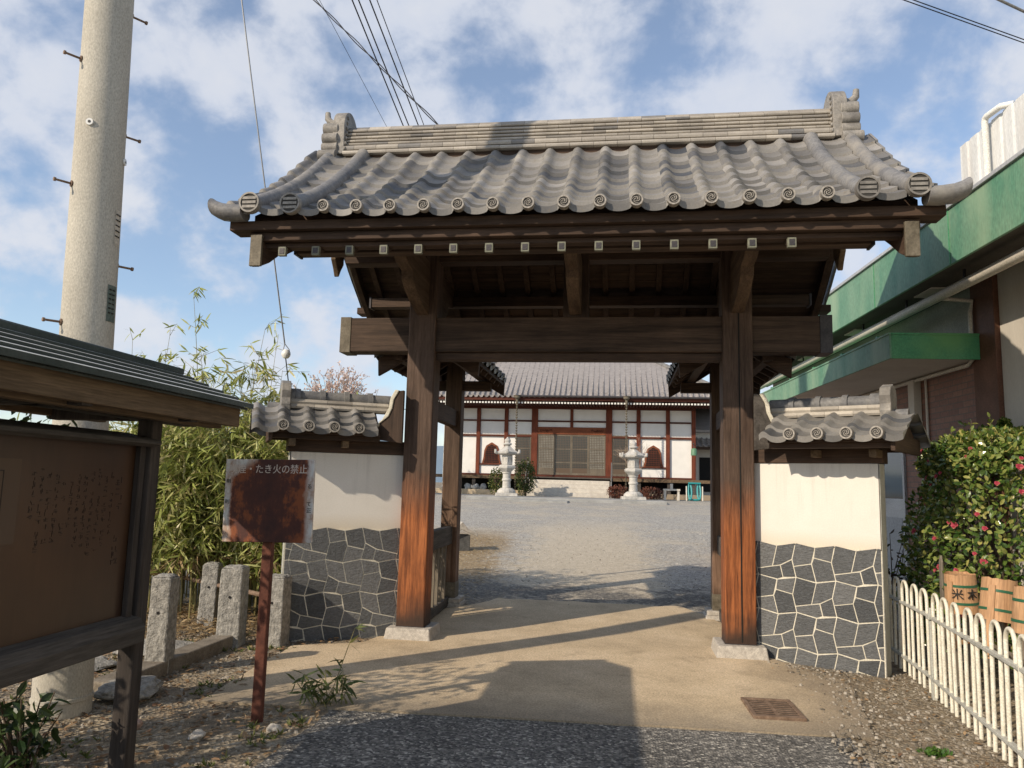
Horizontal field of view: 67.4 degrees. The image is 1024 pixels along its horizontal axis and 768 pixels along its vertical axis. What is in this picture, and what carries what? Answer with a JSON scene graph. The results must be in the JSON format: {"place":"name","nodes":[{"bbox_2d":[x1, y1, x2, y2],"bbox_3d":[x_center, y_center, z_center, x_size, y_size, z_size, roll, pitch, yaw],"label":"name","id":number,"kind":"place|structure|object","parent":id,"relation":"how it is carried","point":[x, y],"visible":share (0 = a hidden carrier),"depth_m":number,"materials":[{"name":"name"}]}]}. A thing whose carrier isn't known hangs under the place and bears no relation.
{"place":"outdoors","nodes":[
{"label":"outdoors","id":0,"kind":"place"},
{"bbox_2d":[319,0,386,126],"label":"power line","id":1,"kind":"object","parent":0,"point":[352,62],"visible":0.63,"depth_m":13.27,"materials":[{"name":"black"}]},
{"bbox_2d":[313,0,437,123],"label":"twisted cable","id":2,"kind":"object","parent":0,"point":[371,57],"visible":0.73,"depth_m":12.80,"materials":[{"name":"black plastic"}]},
{"bbox_2d":[352,0,403,125],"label":"power line","id":3,"kind":"object","parent":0,"point":[376,60],"visible":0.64,"depth_m":13.28,"materials":[{"name":"black"}]},
{"bbox_2d":[358,0,408,125],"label":"power line","id":4,"kind":"object","parent":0,"point":[382,59],"visible":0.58,"depth_m":13.27,"materials":[{"name":"black"}]},
{"bbox_2d":[369,0,418,124],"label":"power line","id":5,"kind":"object","parent":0,"point":[392,59],"visible":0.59,"depth_m":13.29,"materials":[{"name":"black"}]},
{"bbox_2d":[377,0,423,124],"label":"power line","id":6,"kind":"object","parent":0,"point":[399,60],"visible":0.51,"depth_m":13.35,"materials":[{"name":"black"}]},
{"bbox_2d":[381,440,443,481],"bbox_3d":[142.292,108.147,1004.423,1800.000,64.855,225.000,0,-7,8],"label":"distant hills","id":7,"kind":"structure","parent":0,"point":[439,464],"depth_m":959.77,"materials":[{"name":"blue"}]},
{"bbox_2d":[458,537,500,597],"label":"dry grass","id":8,"kind":"structure","parent":0,"point":[492,545],"depth_m":13.19,"materials":[{"name":"brown plant"}]},
{"bbox_2d":[0,482,1023,767],"bbox_3d":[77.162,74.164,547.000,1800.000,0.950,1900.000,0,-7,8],"label":"ground","id":9,"kind":"structure","parent":0,"point":[174,736],"depth_m":4.83,"materials":[{"name":"stone"}]},
{"bbox_2d":[0,680,69,767],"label":"broadleaf shrub","id":10,"kind":"object","parent":9,"relation":"on","point":[24,741],"visible":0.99,"depth_m":3.51,"materials":[{"name":"green plant"}]},
{"bbox_2d":[9,411,77,426],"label":"dark shrub","id":11,"kind":"object","parent":9,"relation":"on","point":[26,418],"visible":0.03,"depth_m":4.34,"materials":[{"name":"green plant"}]},
{"bbox_2d":[29,0,147,719],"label":"utility pole","id":12,"kind":"object","parent":9,"relation":"on","point":[90,280],"visible":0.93,"depth_m":5.16,"materials":[{"name":"concrete"}]},
{"bbox_2d":[17,412,174,607],"bbox_3d":[-4.738,1.416,8.761,2.258,2.203,1.672,0,-7,8],"label":"bamboo clump","id":13,"kind":"object","parent":9,"relation":"on","point":[124,423],"depth_m":8.37,"materials":[{"name":"green plant"}]},
{"bbox_2d":[94,655,116,671],"bbox_3d":[-3.416,2.173,5.926,0.678,0.132,0.640,0,-7,8],"label":"flat stone","id":14,"kind":"object","parent":9,"relation":"on","point":[102,662],"visible":0.18,"depth_m":5.92,"materials":[{"name":"stone"}]},
{"bbox_2d":[0,319,253,767],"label":"notice board","id":15,"kind":"object","parent":9,"relation":"on","point":[77,511],"visible":1,"depth_m":3.53,"materials":[{"name":"brown wood"}]},
{"bbox_2d":[93,675,164,700],"bbox_3d":[-2.596,2.063,5.220,0.415,0.127,0.449,0,-7,8],"label":"fallen stone","id":16,"kind":"object","parent":9,"relation":"on","point":[151,685],"visible":0.61,"depth_m":5.11,"materials":[{"name":"stone"}]},
{"bbox_2d":[118,327,146,431],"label":"bamboo shoot","id":17,"kind":"object","parent":9,"relation":"on","point":[139,335],"visible":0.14,"depth_m":9.35,"materials":[{"name":"green plant"}]},
{"bbox_2d":[137,718,142,728],"bbox_3d":[-2.267,2.030,4.582,0.126,0.072,0.100,0,-7,8],"label":"pink stone","id":18,"kind":"object","parent":9,"relation":"on","point":[139,723],"visible":0.3,"depth_m":4.57,"materials":[{"name":"pink stone"}]},
{"bbox_2d":[113,639,193,656],"bbox_3d":[-3.117,2.273,6.622,0.865,0.113,0.558,0,-7,8],"label":"flat stone","id":19,"kind":"object","parent":9,"relation":"on","point":[179,643],"visible":0.08,"depth_m":6.59,"materials":[{"name":"stone"}]},
{"bbox_2d":[9,632,308,767],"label":"weeds","id":20,"kind":"object","parent":9,"relation":"on","point":[263,737],"visible":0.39,"depth_m":4.52,"materials":[{"name":"green plant"}]},
{"bbox_2d":[93,635,232,691],"bbox_3d":[-2.670,2.209,5.993,0.180,0.185,1.700,0,-7,8],"label":"kerb edging","id":21,"kind":"object","parent":9,"relation":"on","point":[194,652],"visible":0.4,"depth_m":6.09,"materials":[{"name":"stone"}]},
{"bbox_2d":[144,573,179,673],"bbox_3d":[-2.683,1.885,5.885,0.171,0.849,0.173,1,-7,2],"label":"stone post","id":22,"kind":"object","parent":21,"relation":"on","point":[161,627],"visible":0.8,"depth_m":5.83,"materials":[{"name":"stone"}]},
{"bbox_2d":[156,323,184,363],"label":"bamboo shoot","id":23,"kind":"object","parent":9,"relation":"on","point":[170,357],"visible":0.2,"depth_m":9.17,"materials":[{"name":"green plant"}]},
{"bbox_2d":[0,622,369,767],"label":"verge gravel","id":24,"kind":"structure","parent":9,"relation":"on","point":[156,763],"depth_m":4.71,"materials":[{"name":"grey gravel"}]},
{"bbox_2d":[110,409,271,620],"bbox_3d":[-3.506,1.306,8.379,1.902,2.386,1.920,0,-7,8],"label":"bamboo clump","id":25,"kind":"object","parent":9,"relation":"on","point":[180,535],"visible":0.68,"depth_m":8.06,"materials":[{"name":"green plant"}]},
{"bbox_2d":[188,729,205,740],"bbox_3d":[-1.815,2.024,4.418,0.084,0.064,0.102,-3,-8,29],"label":"pale stone","id":26,"kind":"object","parent":9,"relation":"on","point":[197,734],"visible":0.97,"depth_m":4.40,"materials":[{"name":"stone"}]},
{"bbox_2d":[178,287,224,606],"bbox_3d":[-3.721,0.694,8.954,0.674,3.737,0.503,0,-7,8],"label":"bamboo shoot","id":27,"kind":"object","parent":9,"relation":"on","point":[199,317],"visible":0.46,"depth_m":9.12,"materials":[{"name":"green plant"}]},
{"bbox_2d":[184,346,226,611],"bbox_3d":[-3.513,1.036,8.607,0.540,2.980,0.406,0,-7,8],"label":"bamboo shoot","id":28,"kind":"object","parent":9,"relation":"on","point":[202,368],"visible":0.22,"depth_m":8.78,"materials":[{"name":"green plant"}]},
{"bbox_2d":[197,562,222,625],"bbox_3d":[-3.084,2.188,7.839,0.175,0.730,0.174,4,-8,-4],"label":"stone post","id":29,"kind":"object","parent":9,"relation":"on","point":[209,590],"visible":0.7,"depth_m":7.77,"materials":[{"name":"stone"}]},
{"bbox_2d":[180,575,258,596],"bbox_3d":[-3.141,2.047,7.925,2.686,0.064,0.077,-5,-10,40],"label":"pipe rail","id":30,"kind":"object","parent":29,"relation":"attached to","point":[250,592],"depth_m":8.01,"materials":[{"name":"metal"}]},
{"bbox_2d":[145,601,290,645],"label":"bamboo litter","id":31,"kind":"object","parent":9,"relation":"on","point":[211,629],"visible":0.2,"depth_m":7.49,"materials":[{"name":"brown plant"}]},
{"bbox_2d":[179,397,285,597],"bbox_3d":[-3.005,1.387,9.515,3.076,2.545,1.800,0,-7,8],"label":"bamboo clump","id":32,"kind":"object","parent":9,"relation":"on","point":[187,587],"depth_m":9.49,"materials":[{"name":"green plant"}]},
{"bbox_2d":[216,564,249,647],"bbox_3d":[-2.516,2.043,6.920,0.217,0.810,0.215,1,-7,0],"label":"stone post","id":33,"kind":"object","parent":9,"relation":"on","point":[233,602],"visible":0.76,"depth_m":6.84,"materials":[{"name":"stone"}]},
{"bbox_2d":[163,357,307,602],"bbox_3d":[-3.584,1.125,9.158,2.025,2.943,1.670,0,-7,8],"label":"bamboo clump","id":34,"kind":"object","parent":9,"relation":"on","point":[240,382],"visible":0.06,"depth_m":9.19,"materials":[{"name":"green plant"}]},
{"bbox_2d":[200,428,288,616],"bbox_3d":[-2.497,1.488,8.457,2.150,2.099,1.960,0,-7,8],"label":"bamboo clump","id":35,"kind":"object","parent":9,"relation":"on","point":[280,452],"visible":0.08,"depth_m":8.13,"materials":[{"name":"green plant"}]},
{"bbox_2d":[232,314,288,439],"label":"bamboo shoot","id":36,"kind":"object","parent":9,"relation":"on","point":[259,353],"visible":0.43,"depth_m":8.97,"materials":[{"name":"green plant"}]},
{"bbox_2d":[241,0,290,380],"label":"guy wire","id":37,"kind":"object","parent":9,"relation":"attached to","point":[285,353],"visible":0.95,"depth_m":8.72,"materials":[{"name":"black metal"}]},
{"bbox_2d":[222,459,315,723],"bbox_3d":[-1.556,1.333,4.824,0.592,1.718,0.078,1,-7,6],"label":"warning sign","id":38,"kind":"object","parent":9,"relation":"on","point":[269,503],"visible":0.99,"depth_m":4.85,"materials":[{"name":"metal"}]},
{"bbox_2d":[247,331,297,611],"bbox_3d":[-2.792,0.953,8.740,0.630,3.218,0.339,3,-8,-11],"label":"bamboo shoot","id":39,"kind":"object","parent":9,"relation":"on","point":[271,350],"visible":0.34,"depth_m":8.83,"materials":[{"name":"green plant"}]},
{"bbox_2d":[266,723,282,733],"bbox_3d":[-1.417,2.056,4.582,0.090,0.060,0.091,0,-7,8],"label":"pale stone","id":40,"kind":"object","parent":9,"relation":"on","point":[271,727],"visible":0.84,"depth_m":4.56,"materials":[{"name":"stone"}]},
{"bbox_2d":[268,573,291,647],"bbox_3d":[-2.146,2.099,6.972,0.216,0.730,0.216,1,-7,6],"label":"stone post","id":41,"kind":"object","parent":9,"relation":"on","point":[279,627],"visible":0.51,"depth_m":6.90,"materials":[{"name":"stone"}]},
{"bbox_2d":[244,381,381,452],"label":"bamboo clump","id":42,"kind":"object","parent":9,"relation":"on","point":[295,386],"visible":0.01,"depth_m":9.02,"materials":[{"name":"green plant"}]},
{"bbox_2d":[249,380,403,641],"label":"wing wall","id":43,"kind":"structure","parent":9,"relation":"on","point":[341,569],"depth_m":7.38,"materials":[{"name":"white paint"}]},
{"bbox_2d":[286,624,368,708],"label":"dwarf bamboo","id":44,"kind":"object","parent":9,"relation":"on","point":[307,692],"visible":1,"depth_m":5.09,"materials":[{"name":"green plant"}]},
{"bbox_2d":[441,395,445,509],"bbox_3d":[-0.901,1.137,10.287,0.050,3.350,0.050,0,-7,8],"label":"white pole","id":45,"kind":"object","parent":9,"relation":"on","point":[443,454],"visible":0.05,"depth_m":10.30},
{"bbox_2d":[435,362,709,500],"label":"temple hall","id":46,"kind":"structure","parent":9,"relation":"on","point":[569,429],"depth_m":39.02,"materials":[{"name":"white paint"}]},
{"bbox_2d":[464,483,470,488],"bbox_3d":[-2.226,5.202,38.854,0.328,0.398,0.322,-3,-9,31],"label":"stored stone","id":47,"kind":"object","parent":46,"relation":"on","point":[467,485],"visible":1,"depth_m":38.76,"materials":[{"name":"grey stone"}]},
{"bbox_2d":[471,484,479,488],"bbox_3d":[-1.843,5.188,38.800,0.480,0.322,0.351,0,-7,8],"label":"stored stone","id":48,"kind":"object","parent":46,"relation":"on","point":[476,486],"visible":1,"depth_m":38.69,"materials":[{"name":"grey stone"}]},
{"bbox_2d":[480,483,486,488],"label":"stored stone","id":49,"kind":"object","parent":46,"relation":"on","point":[483,486],"visible":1,"depth_m":38.65,"materials":[{"name":"grey stone"}]},
{"bbox_2d":[482,442,500,463],"bbox_3d":[-1.054,3.561,39.771,1.000,1.088,0.072,0,-7,8],"label":"window","id":50,"kind":"structure","parent":46,"relation":"in","point":[489,456],"depth_m":39.74,"materials":[{"name":"orange wood"}]},
{"bbox_2d":[515,434,530,473],"bbox_3d":[0.582,3.596,39.523,0.790,2.045,0.040,0,-7,8],"label":"side door","id":51,"kind":"structure","parent":46,"relation":"in","point":[523,443],"depth_m":39.54,"materials":[{"name":"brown wood"}]},
{"bbox_2d":[537,434,554,474],"bbox_3d":[1.736,3.605,39.358,0.862,2.045,0.040,0,-7,8],"label":"door","id":52,"kind":"structure","parent":46,"relation":"in","point":[546,442],"depth_m":39.35,"materials":[{"name":"brown wood"}]},
{"bbox_2d":[554,435,571,474],"bbox_3d":[2.594,3.612,39.235,0.862,2.045,0.040,0,-7,8],"label":"door","id":53,"kind":"structure","parent":46,"relation":"in","point":[562,447],"depth_m":39.23,"materials":[{"name":"brown wood"}]},
{"bbox_2d":[571,435,588,474],"bbox_3d":[3.451,3.619,39.113,0.862,2.045,0.040,0,-7,8],"label":"door","id":54,"kind":"structure","parent":46,"relation":"in","point":[579,443],"depth_m":39.11,"materials":[{"name":"brown wood"}]},
{"bbox_2d":[588,435,605,475],"bbox_3d":[4.308,3.625,38.990,0.862,2.045,0.040,0,-7,8],"label":"door","id":55,"kind":"structure","parent":46,"relation":"in","point":[597,443],"depth_m":38.99,"materials":[{"name":"brown wood"}]},
{"bbox_2d":[612,436,627,475],"bbox_3d":[5.462,3.634,38.825,0.790,2.045,0.040,0,-7,8],"label":"side door","id":56,"kind":"structure","parent":46,"relation":"in","point":[618,464],"depth_m":38.83,"materials":[{"name":"brown wood"}]},
{"bbox_2d":[643,445,662,466],"bbox_3d":[7.103,3.625,38.605,1.000,1.088,0.072,0,-7,8],"label":"window","id":57,"kind":"structure","parent":46,"relation":"in","point":[654,459],"depth_m":38.57,"materials":[{"name":"orange wood"}]},
{"bbox_2d":[207,88,972,660],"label":"temple gate","id":58,"kind":"structure","parent":9,"relation":"on","point":[691,248],"depth_m":7.35,"materials":[{"name":"wood"}]},
{"bbox_2d":[615,435,647,468],"bbox_3d":[5.664,3.910,36.372,1.808,3.026,2.531,0,-7,8],"label":"bare tree","id":59,"kind":"object","parent":9,"relation":"on","point":[638,450],"visible":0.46,"depth_m":36.32,"materials":[{"name":"brown plant"}]},
{"bbox_2d":[645,490,667,499],"bbox_3d":[6.743,5.270,36.463,1.296,0.436,0.176,0,-7,8],"label":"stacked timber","id":60,"kind":"object","parent":9,"relation":"on","point":[660,494],"visible":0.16,"depth_m":36.42,"materials":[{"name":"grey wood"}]},
{"bbox_2d":[689,408,709,494],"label":"annex house","id":61,"kind":"structure","parent":9,"relation":"on","point":[703,443],"depth_m":40.64,"materials":[{"name":"black"}]},
{"bbox_2d":[699,457,709,491],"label":"door","id":62,"kind":"structure","parent":61,"relation":"in","point":[704,463],"depth_m":40.56,"materials":[{"name":"black"}]},
{"bbox_2d":[754,384,930,677],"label":"wing wall","id":63,"kind":"structure","parent":9,"relation":"on","point":[822,592],"depth_m":6.68,"materials":[{"name":"white paint"}]},
{"bbox_2d":[760,93,1023,641],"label":"brick building","id":64,"kind":"structure","parent":9,"relation":"on","point":[933,333],"depth_m":8.29,"materials":[{"name":"brown tile"}]},
{"bbox_2d":[884,453,905,590],"bbox_3d":[4.988,1.637,10.009,0.046,2.115,0.730,1,-7,4],"label":"door","id":65,"kind":"structure","parent":64,"relation":"in","point":[893,470],"depth_m":9.99,"materials":[{"name":"metal"}]},
{"bbox_2d":[887,529,904,632],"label":"twiggy shrub","id":66,"kind":"object","parent":9,"relation":"on","point":[892,575],"visible":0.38,"depth_m":7.47,"materials":[{"name":"brown plant"}]},
{"bbox_2d":[916,745,952,760],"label":"weed tuft","id":67,"kind":"object","parent":9,"relation":"on","point":[933,750],"visible":1,"depth_m":4.47,"materials":[{"name":"green plant"}]},
{"bbox_2d":[888,574,1023,767],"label":"hoop fence","id":68,"kind":"object","parent":9,"relation":"on","point":[976,646],"visible":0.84,"depth_m":5.01,"materials":[{"name":"beige paint"}]},
{"bbox_2d":[890,412,1023,669],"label":"camellia bush","id":69,"kind":"object","parent":9,"relation":"on","point":[940,461],"visible":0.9,"depth_m":6.70,"materials":[{"name":"green plant"}]},
{"bbox_2d":[939,556,1023,713],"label":"rack","id":70,"kind":"object","parent":9,"relation":"on","point":[941,582],"visible":0.09,"depth_m":5.98,"materials":[{"name":"wood"}]},
{"bbox_2d":[944,571,978,646],"bbox_3d":[3.462,1.734,5.905,0.270,0.556,0.244,-2,-6,8],"label":"wooden bucket","id":71,"kind":"object","parent":70,"relation":"hanging from","point":[960,590],"visible":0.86,"depth_m":5.83,"materials":[{"name":"brown wood"}]},
{"bbox_2d":[978,577,1017,658],"bbox_3d":[3.401,1.645,5.382,0.270,0.555,0.236,11,-11,-6],"label":"wooden bucket","id":72,"kind":"object","parent":70,"relation":"hanging from","point":[996,600],"visible":0.65,"depth_m":5.32,"materials":[{"name":"brown wood"}]},
{"bbox_2d":[1011,585,1023,633],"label":"wooden bucket","id":73,"kind":"object","parent":70,"relation":"hanging from","point":[1017,621],"visible":0.94,"depth_m":4.89,"materials":[{"name":"brown wood"}]},
{"bbox_2d":[0,0,1023,445],"label":"sky","id":74,"kind":"structure","parent":0,"point":[926,80],"materials":[{"name":"blue"}]},
{"bbox_2d":[200,598,875,739],"bbox_3d":[0.439,2.423,7.191,4.680,0.072,4.865,0,-7,8],"label":"concrete apron","id":75,"kind":"object","parent":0,"point":[636,665],"visible":0.89,"depth_m":6.05,"materials":[{"name":"beige concrete"}]},
{"bbox_2d":[741,697,806,721],"bbox_3d":[1.775,2.215,5.239,0.338,0.020,0.458,1,-7,6],"label":"drain grate","id":76,"kind":"object","parent":75,"relation":"on","point":[773,709],"visible":1,"depth_m":5.20,"materials":[{"name":"metal"}]},
{"bbox_2d":[180,493,925,629],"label":"gravel yard","id":77,"kind":"structure","parent":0,"point":[614,585],"depth_m":14.69,"materials":[{"name":"grey gravel"}]},
{"bbox_2d":[292,360,377,394],"bbox_3d":[-8.081,1.946,34.395,4.122,5.964,3.901,0,-7,8],"label":"blossom tree","id":78,"kind":"object","parent":77,"relation":"on","point":[330,385],"visible":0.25,"depth_m":34.20,"materials":[{"name":"pink plant"}]},
{"bbox_2d":[459,521,477,550],"bbox_3d":[-0.987,2.921,14.696,0.600,0.576,0.440,3,-8,-12],"label":"stone shrine","id":79,"kind":"object","parent":77,"relation":"on","point":[464,544],"visible":0.41,"depth_m":14.55,"materials":[{"name":"stone"}]},
{"bbox_2d":[488,467,502,493],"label":"green shrub","id":80,"kind":"object","parent":77,"relation":"on","point":[494,480],"visible":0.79,"depth_m":37.00,"materials":[{"name":"green plant"}]},
{"bbox_2d":[515,457,537,495],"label":"green shrub","id":81,"kind":"object","parent":77,"relation":"on","point":[526,486],"visible":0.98,"depth_m":35.94,"materials":[{"name":"green plant"}]},
{"bbox_2d":[509,499,568,502],"bbox_3d":[1.125,4.971,31.845,2.400,0.310,0.990,0,-7,8],"label":"stone step","id":82,"kind":"object","parent":77,"relation":"on","point":[543,501],"visible":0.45,"depth_m":31.41,"materials":[{"name":"grey stone"}]},
{"bbox_2d":[466,495,666,504],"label":"stone platform","id":83,"kind":"structure","parent":77,"relation":"on","point":[590,500],"depth_m":32.40,"materials":[{"name":"grey stone"}]},
{"bbox_2d":[494,437,520,495],"bbox_3d":[-0.230,3.766,35.158,1.195,2.690,1.363,2,-7,-2],"label":"stone lantern","id":84,"kind":"object","parent":83,"relation":"on","point":[507,451],"visible":1,"depth_m":34.91,"materials":[{"name":"stone"}]},
{"bbox_2d":[619,440,647,499],"bbox_3d":[5.394,3.814,34.150,1.168,2.629,1.333,2,-7,-2],"label":"stone lantern","id":85,"kind":"object","parent":83,"relation":"on","point":[633,455],"visible":1,"depth_m":33.91,"materials":[{"name":"stone"}]},
{"bbox_2d":[460,521,710,612],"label":"yard stones","id":86,"kind":"object","parent":77,"relation":"on","point":[585,557],"visible":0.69,"depth_m":14.72,"materials":[{"name":"grey stone"}]},
{"bbox_2d":[606,485,627,498],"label":"red shrub","id":87,"kind":"object","parent":77,"relation":"on","point":[611,494],"visible":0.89,"depth_m":35.66,"materials":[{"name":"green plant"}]},
{"bbox_2d":[640,486,663,499],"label":"red shrub","id":88,"kind":"object","parent":77,"relation":"on","point":[656,496],"visible":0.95,"depth_m":35.33,"materials":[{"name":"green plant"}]},
{"bbox_2d":[663,484,679,500],"bbox_3d":[7.320,4.957,35.252,0.760,0.760,0.400,0,-7,8],"label":"wooden stand","id":89,"kind":"object","parent":77,"relation":"on","point":[677,490],"visible":0.95,"depth_m":35.07,"materials":[{"name":"wood"}]},
{"bbox_2d":[253,710,869,767],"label":"asphalt road","id":90,"kind":"structure","parent":0,"point":[344,739],"depth_m":4.44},
{"bbox_2d":[686,482,702,500],"bbox_3d":[8.341,4.927,35.111,0.778,0.844,0.316,0,-7,8],"label":"hose reel","id":91,"kind":"object","parent":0,"point":[698,495],"visible":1,"depth_m":35.07,"materials":[{"name":"teal plastic"}]},
{"bbox_2d":[767,661,1022,767],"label":"verge gravel","id":92,"kind":"structure","parent":0,"point":[914,761],"depth_m":4.98,"materials":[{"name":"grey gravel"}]},
{"bbox_2d":[903,0,1023,42],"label":"sky wire","id":93,"kind":"object","parent":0,"point":[963,21],"visible":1,"depth_m":14.35,"materials":[{"name":"black"}]},
{"bbox_2d":[913,0,1023,39],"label":"sky wire","id":94,"kind":"object","parent":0,"point":[968,19],"visible":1,"depth_m":14.38,"materials":[{"name":"black metal"}]},
{"bbox_2d":[997,0,1023,12],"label":"sky wire","id":95,"kind":"object","parent":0,"point":[1012,6],"visible":1,"depth_m":11.77,"materials":[{"name":"metal"}]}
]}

